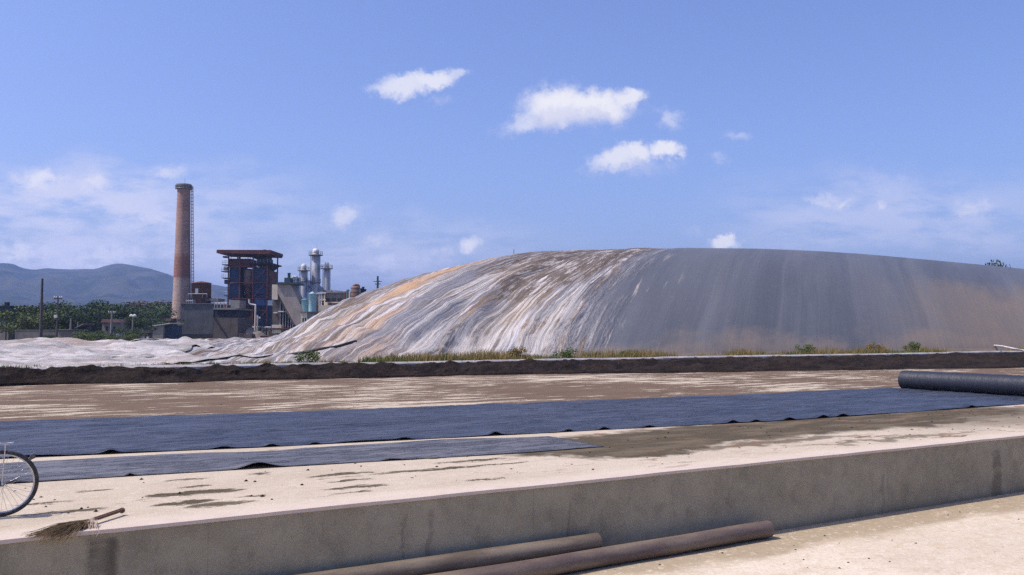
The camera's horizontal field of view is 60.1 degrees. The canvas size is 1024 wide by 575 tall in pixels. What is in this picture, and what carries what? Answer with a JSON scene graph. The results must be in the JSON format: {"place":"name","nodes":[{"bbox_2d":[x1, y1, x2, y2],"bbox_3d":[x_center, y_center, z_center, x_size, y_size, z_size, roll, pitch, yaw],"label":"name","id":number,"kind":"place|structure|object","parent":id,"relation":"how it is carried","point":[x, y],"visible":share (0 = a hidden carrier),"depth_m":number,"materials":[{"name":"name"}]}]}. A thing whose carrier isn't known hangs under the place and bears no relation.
{"place":"outdoors","nodes":[
{"label":"outdoors","id":0,"kind":"place"},
{"bbox_2d":[0,263,350,307],"bbox_3d":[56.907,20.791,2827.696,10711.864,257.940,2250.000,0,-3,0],"label":"hills","id":1,"kind":"structure","parent":0,"point":[112,284],"depth_m":2668.90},
{"bbox_2d":[297,264,309,297],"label":"process column","id":2,"kind":"structure","parent":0,"point":[303,279],"depth_m":261.77,"materials":[{"name":"metal"}]},
{"bbox_2d":[360,287,366,293],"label":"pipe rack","id":3,"kind":"object","parent":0,"point":[362,289],"visible":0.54,"depth_m":254.02,"materials":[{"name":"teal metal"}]},
{"bbox_2d":[0,367,1023,534],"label":"concrete platform","id":4,"kind":"structure","parent":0,"point":[214,492],"depth_m":15.31,"materials":[{"name":"beige concrete"}]},
{"bbox_2d":[0,442,38,516],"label":"bicycle","id":5,"kind":"object","parent":4,"relation":"on","point":[34,471],"visible":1,"depth_m":8.53,"materials":[{"name":"rubber"}]},
{"bbox_2d":[0,436,603,481],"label":"grey liner strip","id":6,"kind":"object","parent":4,"relation":"on","point":[48,470],"visible":0.99,"depth_m":12.38,"materials":[{"name":"grey plastic"}]},
{"bbox_2d":[0,387,1023,457],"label":"black liner","id":7,"kind":"object","parent":4,"relation":"on","point":[123,434],"visible":1,"depth_m":17.68,"materials":[{"name":"black plastic"}]},
{"bbox_2d":[898,370,1023,395],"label":"liner roll","id":8,"kind":"object","parent":7,"relation":"on","point":[999,384],"visible":0.98,"depth_m":25.82,"materials":[{"name":"black plastic"}]},
{"bbox_2d":[8,375,1019,513],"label":"mud crumbs","id":9,"kind":"object","parent":4,"relation":"on","point":[246,480],"visible":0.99,"depth_m":11.87,"materials":[{"name":"soil"}]},
{"bbox_2d":[34,351,1023,368],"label":"kerb wall","id":10,"kind":"structure","parent":4,"relation":"on","point":[399,363],"depth_m":43.15,"materials":[{"name":"concrete"}]},
{"bbox_2d":[0,352,1023,386],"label":"soil bank","id":11,"kind":"structure","parent":0,"point":[52,375],"depth_m":38.09,"materials":[{"name":"brown soil"}]},
{"bbox_2d":[13,360,324,367],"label":"short grass","id":12,"kind":"structure","parent":11,"relation":"on","point":[180,363],"depth_m":34.93,"materials":[{"name":"green plant"}]},
{"bbox_2d":[1,348,998,367],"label":"green grass","id":13,"kind":"structure","parent":11,"relation":"on","point":[553,357],"depth_m":39.83,"materials":[{"name":"green plant"}]},
{"bbox_2d":[139,345,1023,365],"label":"dry grass","id":14,"kind":"structure","parent":11,"relation":"on","point":[478,355],"depth_m":44.49,"materials":[{"name":"plant"}]},
{"bbox_2d":[866,342,886,352],"bbox_3d":[22.990,3.815,55.436,0.913,0.876,1.454,2,-4,-39],"label":"weed clump","id":15,"kind":"object","parent":11,"relation":"on","point":[872,345],"visible":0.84,"depth_m":55.45,"materials":[{"name":"green plant"}]},
{"bbox_2d":[0,0,1023,291],"label":"sky","id":16,"kind":"structure","parent":0,"point":[393,140],"materials":[{"name":"blue"}]},
{"bbox_2d":[558,491,1023,574],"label":"floor","id":17,"kind":"structure","parent":0,"point":[982,536],"depth_m":11.02,"materials":[{"name":"concrete"}]},
{"bbox_2d":[0,433,1023,574],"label":"retaining wall","id":18,"kind":"structure","parent":17,"relation":"on","point":[786,492],"depth_m":10.20,"materials":[{"name":"grey concrete"}]},
{"bbox_2d":[20,507,124,548],"bbox_3d":[-3.806,2.222,7.940,0.419,0.271,1.109,-1,-3,24],"label":"broom","id":19,"kind":"object","parent":18,"relation":"on","point":[63,528],"visible":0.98,"depth_m":7.76,"materials":[{"name":"brown plant"}]},
{"bbox_2d":[426,521,774,574],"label":"rubber pipe","id":20,"kind":"object","parent":17,"relation":"on","point":[600,557],"visible":1,"depth_m":10.30,"materials":[{"name":"brown rubber"}]},
{"bbox_2d":[297,533,602,574],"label":"rubber pipe","id":21,"kind":"object","parent":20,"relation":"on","point":[479,557],"visible":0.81,"depth_m":9.49,"materials":[{"name":"brown rubber"}]},
{"bbox_3d":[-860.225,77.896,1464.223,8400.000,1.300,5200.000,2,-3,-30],"label":"ground","id":22,"kind":"structure","parent":0,"visible":0},
{"bbox_2d":[0,302,38,339],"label":"green clad building","id":23,"kind":"structure","parent":22,"relation":"on","point":[4,335],"depth_m":174.93,"materials":[{"name":"teal metal"}]},
{"bbox_2d":[0,307,51,333],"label":"broadleaf tree","id":24,"kind":"object","parent":22,"relation":"on","point":[6,314],"visible":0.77,"depth_m":167.99,"materials":[{"name":"green plant"}]},
{"bbox_2d":[15,330,55,339],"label":"grey wall","id":25,"kind":"structure","parent":22,"relation":"on","point":[21,334],"depth_m":159.78,"materials":[{"name":"concrete"}]},
{"bbox_2d":[9,309,67,336],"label":"broadleaf tree","id":26,"kind":"object","parent":22,"relation":"on","point":[44,317],"visible":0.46,"depth_m":172.43,"materials":[{"name":"green plant"}]},
{"bbox_2d":[13,304,68,329],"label":"broadleaf tree","id":27,"kind":"object","parent":22,"relation":"on","point":[27,310],"visible":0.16,"depth_m":176.92,"materials":[{"name":"green plant"}]},
{"bbox_2d":[39,278,42,336],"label":"utility pole","id":28,"kind":"object","parent":22,"relation":"on","point":[41,319],"visible":0.71,"depth_m":99.89,"materials":[{"name":"grey metal"}]},
{"bbox_2d":[43,335,55,337],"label":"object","id":29,"kind":"object","parent":22,"relation":"on","point":[48,336],"visible":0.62,"depth_m":124.22,"materials":[{"name":"green plant"}]},
{"bbox_2d":[33,304,79,324],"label":"broadleaf tree","id":30,"kind":"object","parent":22,"relation":"on","point":[55,307],"visible":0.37,"depth_m":180.65,"materials":[{"name":"green plant"}]},
{"bbox_2d":[54,296,61,337],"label":"utility pole","id":31,"kind":"object","parent":22,"relation":"on","point":[56,315],"visible":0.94,"depth_m":109.85,"materials":[{"name":"grey metal"}]},
{"bbox_2d":[33,302,95,328],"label":"broadleaf tree","id":32,"kind":"object","parent":22,"relation":"on","point":[80,310],"visible":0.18,"depth_m":187.33,"materials":[{"name":"green plant"}]},
{"bbox_2d":[55,311,98,327],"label":"broadleaf tree","id":33,"kind":"object","parent":22,"relation":"on","point":[75,317],"visible":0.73,"depth_m":178.79,"materials":[{"name":"green plant"}]},
{"bbox_2d":[58,323,99,340],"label":"grey shed","id":34,"kind":"structure","parent":22,"relation":"on","point":[63,333],"depth_m":152.54,"materials":[{"name":"concrete"}]},
{"bbox_2d":[65,331,99,340],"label":"bush","id":35,"kind":"object","parent":22,"relation":"on","point":[77,334],"visible":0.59,"depth_m":129.42,"materials":[{"name":"green plant"}]},
{"bbox_2d":[52,300,115,329],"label":"broadleaf tree","id":36,"kind":"object","parent":22,"relation":"on","point":[97,307],"visible":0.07,"depth_m":204.38,"materials":[{"name":"green plant"}]},
{"bbox_2d":[77,330,109,339],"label":"bush","id":37,"kind":"object","parent":22,"relation":"on","point":[95,332],"visible":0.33,"depth_m":139.48,"materials":[{"name":"green plant"}]},
{"bbox_2d":[73,309,114,329],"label":"broadleaf tree","id":38,"kind":"object","parent":22,"relation":"on","point":[97,313],"visible":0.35,"depth_m":194.38,"materials":[{"name":"green plant"}]},
{"bbox_2d":[85,333,116,340],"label":"bush","id":39,"kind":"object","parent":22,"relation":"on","point":[103,336],"visible":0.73,"depth_m":124.21,"materials":[{"name":"green plant"}]},
{"bbox_2d":[87,299,136,325],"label":"broadleaf tree","id":40,"kind":"object","parent":22,"relation":"on","point":[109,306],"visible":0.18,"depth_m":209.50,"materials":[{"name":"green plant"}]},
{"bbox_2d":[108,311,115,335],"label":"utility pole","id":41,"kind":"object","parent":22,"relation":"on","point":[111,323],"visible":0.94,"depth_m":149.82,"materials":[{"name":"concrete"}]},
{"bbox_2d":[101,319,131,334],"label":"tiled house","id":42,"kind":"structure","parent":22,"relation":"on","point":[119,323],"depth_m":184.85,"materials":[{"name":"grey paint"}]},
{"bbox_2d":[99,308,150,329],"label":"broadleaf tree","id":43,"kind":"object","parent":22,"relation":"on","point":[118,312],"visible":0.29,"depth_m":203.44,"materials":[{"name":"green plant"}]},
{"bbox_2d":[105,327,148,338],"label":"bush","id":44,"kind":"object","parent":22,"relation":"on","point":[127,332],"visible":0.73,"depth_m":149.66,"materials":[{"name":"green plant"}]},
{"bbox_2d":[113,334,140,340],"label":"bush","id":45,"kind":"object","parent":22,"relation":"on","point":[128,338],"visible":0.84,"depth_m":134.64,"materials":[{"name":"green plant"}]},
{"bbox_2d":[129,314,135,334],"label":"lamp post","id":46,"kind":"object","parent":22,"relation":"on","point":[132,316],"visible":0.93,"depth_m":149.80,"materials":[{"name":"metal"}]},
{"bbox_2d":[110,307,155,329],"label":"broadleaf tree","id":47,"kind":"object","parent":22,"relation":"on","point":[143,313],"visible":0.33,"depth_m":206.85,"materials":[{"name":"green plant"}]},
{"bbox_2d":[0,336,272,367],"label":"slack sheet","id":48,"kind":"object","parent":22,"relation":"on","point":[47,352],"visible":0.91,"depth_m":41.73,"materials":[{"name":"white plastic"}]},
{"bbox_2d":[112,340,356,357],"bbox_3d":[-13.076,3.018,42.448,11.097,1.001,1.761,1,-3,-10],"label":"black hose","id":49,"kind":"object","parent":48,"relation":"on","point":[335,346],"visible":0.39,"depth_m":42.45,"materials":[{"name":"rubber"}]},
{"bbox_2d":[2,303,271,334],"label":"woodland","id":50,"kind":"object","parent":22,"relation":"on","point":[155,307],"visible":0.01,"depth_m":328.50,"materials":[{"name":"green plant"}]},
{"bbox_2d":[125,301,152,307],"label":"broadleaf tree","id":51,"kind":"object","parent":22,"relation":"on","point":[142,304],"visible":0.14,"depth_m":301.03,"materials":[{"name":"green plant"}]},
{"bbox_2d":[124,316,157,331],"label":"broadleaf tree","id":52,"kind":"object","parent":22,"relation":"on","point":[139,321],"visible":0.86,"depth_m":189.35,"materials":[{"name":"green plant"}]},
{"bbox_2d":[131,307,170,329],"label":"broadleaf tree","id":53,"kind":"object","parent":22,"relation":"on","point":[155,315],"visible":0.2,"depth_m":235.86,"materials":[{"name":"green plant"}]},
{"bbox_2d":[138,306,171,323],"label":"broadleaf tree","id":54,"kind":"object","parent":22,"relation":"on","point":[163,309],"visible":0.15,"depth_m":283.47,"materials":[{"name":"green plant"}]},
{"bbox_2d":[134,305,183,324],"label":"broadleaf tree","id":55,"kind":"object","parent":22,"relation":"on","point":[164,313],"visible":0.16,"depth_m":245.72,"materials":[{"name":"green plant"}]},
{"bbox_2d":[136,323,183,338],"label":"lean to workshop","id":56,"kind":"structure","parent":22,"relation":"on","point":[169,331],"depth_m":232.73,"materials":[{"name":"grey paint"}]},
{"bbox_2d":[144,332,151,338],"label":"doorway","id":57,"kind":"structure","parent":56,"relation":"in","point":[149,335],"depth_m":231.60,"materials":[{"name":"grey metal"}]},
{"bbox_2d":[165,325,181,338],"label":"blue door","id":58,"kind":"structure","parent":56,"relation":"in","point":[171,331],"depth_m":234.45,"materials":[{"name":"blue metal"}]},
{"bbox_2d":[148,301,171,321],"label":"broadleaf tree","id":59,"kind":"object","parent":22,"relation":"on","point":[155,304],"visible":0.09,"depth_m":295.30,"materials":[{"name":"green plant"}]},
{"bbox_2d":[162,317,177,322],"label":"pink canopy","id":60,"kind":"object","parent":22,"relation":"on","point":[169,319],"visible":0.51,"depth_m":245.60,"materials":[{"name":"red tile"}]},
{"bbox_2d":[172,183,193,322],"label":"brick chimney","id":61,"kind":"object","parent":22,"relation":"on","point":[182,277],"visible":0.81,"depth_m":267.36,"materials":[{"name":"brown brick"}]},
{"bbox_2d":[190,281,211,302],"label":"rusty silo","id":62,"kind":"object","parent":22,"relation":"on","point":[200,291],"visible":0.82,"depth_m":259.89,"materials":[{"name":"metal"}]},
{"bbox_2d":[180,298,230,338],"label":"boiler annex","id":63,"kind":"object","parent":22,"relation":"on","point":[198,320],"visible":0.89,"depth_m":253.86,"materials":[{"name":"grey concrete"}]},
{"bbox_2d":[182,334,211,338],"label":"wall","id":64,"kind":"structure","parent":63,"relation":"in","point":[193,336],"depth_m":253.56,"materials":[{"name":"grey concrete"}]},
{"bbox_2d":[213,298,251,338],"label":"deck building","id":65,"kind":"structure","parent":22,"relation":"on","point":[234,320],"depth_m":252.13,"materials":[{"name":"grey paint"}]},
{"bbox_2d":[238,333,254,338],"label":"brick bin","id":66,"kind":"object","parent":22,"relation":"on","point":[243,335],"visible":0.82,"depth_m":249.63,"materials":[{"name":"grey brick"}]},
{"bbox_2d":[216,250,282,335],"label":"boiler tower","id":67,"kind":"structure","parent":22,"relation":"on","point":[252,288],"depth_m":270.82,"materials":[{"name":"blue metal"}]},
{"bbox_2d":[245,327,266,337],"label":"ash heap","id":68,"kind":"object","parent":22,"relation":"on","point":[249,330],"visible":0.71,"depth_m":253.60,"materials":[{"name":"grey"}]},
{"bbox_2d":[270,282,304,336],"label":"conveyor shed","id":69,"kind":"structure","parent":22,"relation":"on","point":[287,296],"depth_m":246.27,"materials":[{"name":"beige paint"}]},
{"bbox_2d":[284,273,297,330],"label":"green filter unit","id":70,"kind":"object","parent":22,"relation":"on","point":[289,279],"visible":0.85,"depth_m":251.47,"materials":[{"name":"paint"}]},
{"bbox_2d":[301,298,308,310],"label":"storage tank","id":71,"kind":"object","parent":22,"relation":"on","point":[305,304],"visible":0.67,"depth_m":246.24,"materials":[{"name":"metal"}]},
{"bbox_2d":[294,277,323,304],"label":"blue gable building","id":72,"kind":"structure","parent":22,"relation":"on","point":[308,292],"depth_m":288.47,"materials":[{"name":"grey metal"}]},
{"bbox_2d":[300,311,320,322],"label":"cream outbuilding","id":73,"kind":"structure","parent":22,"relation":"on","point":[306,315],"depth_m":235.94,"materials":[{"name":"paint"}]},
{"bbox_2d":[309,292,315,310],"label":"storage tank","id":74,"kind":"object","parent":22,"relation":"on","point":[312,301],"visible":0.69,"depth_m":244.26,"materials":[{"name":"metal"}]},
{"bbox_2d":[309,248,322,310],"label":"process column","id":75,"kind":"structure","parent":22,"relation":"on","point":[315,280],"depth_m":263.68,"materials":[{"name":"metal"}]},
{"bbox_2d":[316,290,327,304],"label":"canopy platform","id":76,"kind":"structure","parent":22,"relation":"on","point":[322,292],"depth_m":251.26,"materials":[{"name":"white paint"}]},
{"bbox_2d":[319,262,332,291],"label":"process column","id":77,"kind":"structure","parent":22,"relation":"on","point":[327,271],"depth_m":263.84,"materials":[{"name":"metal"}]},
{"bbox_2d":[319,290,350,310],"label":"process block","id":78,"kind":"structure","parent":22,"relation":"on","point":[332,298],"depth_m":252.12,"materials":[{"name":"grey concrete"}]},
{"bbox_2d":[344,289,349,298],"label":"dark tank","id":79,"kind":"object","parent":22,"relation":"on","point":[346,294],"visible":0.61,"depth_m":249.75,"materials":[{"name":"grey metal"}]},
{"bbox_2d":[351,284,359,296],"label":"rusty tank","id":80,"kind":"object","parent":22,"relation":"on","point":[355,290],"visible":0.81,"depth_m":251.21,"materials":[{"name":"metal"}]},
{"bbox_2d":[374,276,381,287],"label":"utility pole","id":81,"kind":"object","parent":22,"relation":"on","point":[377,281],"visible":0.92,"depth_m":215.25,"materials":[{"name":"grey metal"}]},
{"bbox_2d":[25,247,1023,367],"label":"heap","id":82,"kind":"object","parent":22,"relation":"on","point":[687,301],"visible":0.88,"depth_m":55.73,"materials":[{"name":"grey plastic"}]},
{"bbox_2d":[293,351,320,362],"bbox_3d":[-8.515,2.962,37.031,1.184,0.678,0.862,2,-4,-35],"label":"weed clump","id":83,"kind":"object","parent":82,"relation":"on","point":[310,354],"visible":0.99,"depth_m":37.01,"materials":[{"name":"green plant"}]},
{"bbox_2d":[507,346,526,358],"bbox_3d":[0.285,3.172,42.199,1.041,0.788,0.733,-2,-3,32],"label":"weed clump","id":84,"kind":"object","parent":82,"relation":"on","point":[515,349],"visible":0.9,"depth_m":42.14,"materials":[{"name":"green plant"}]},
{"bbox_2d":[553,347,576,357],"bbox_3d":[2.627,3.286,43.687,1.190,0.719,0.920,0,-3,-7],"label":"weed clump","id":85,"kind":"object","parent":82,"relation":"on","point":[569,352],"visible":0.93,"depth_m":43.54,"materials":[{"name":"green plant"}]},
{"bbox_2d":[795,344,816,353],"bbox_3d":[17.364,3.707,52.387,1.101,0.776,1.256,-2,-3,31],"label":"weed clump","id":86,"kind":"object","parent":82,"relation":"on","point":[808,347],"visible":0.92,"depth_m":52.17,"materials":[{"name":"green plant"}]},
{"bbox_2d":[903,341,920,350],"bbox_3d":[26.044,3.911,57.535,0.841,0.901,1.223,5,-6,-58],"label":"weed clump","id":87,"kind":"object","parent":82,"relation":"on","point":[913,345],"visible":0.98,"depth_m":57.42,"materials":[{"name":"green plant"}]},
{"bbox_2d":[994,345,1023,350],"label":"white hose","id":88,"kind":"object","parent":82,"relation":"on","point":[1009,347],"visible":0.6,"depth_m":56.31,"materials":[{"name":"plastic"}]},
{"bbox_2d":[985,259,1012,267],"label":"broadleaf tree","id":89,"kind":"object","parent":22,"relation":"on","point":[996,263],"visible":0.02,"depth_m":188.33,"materials":[{"name":"green plant"}]}
]}

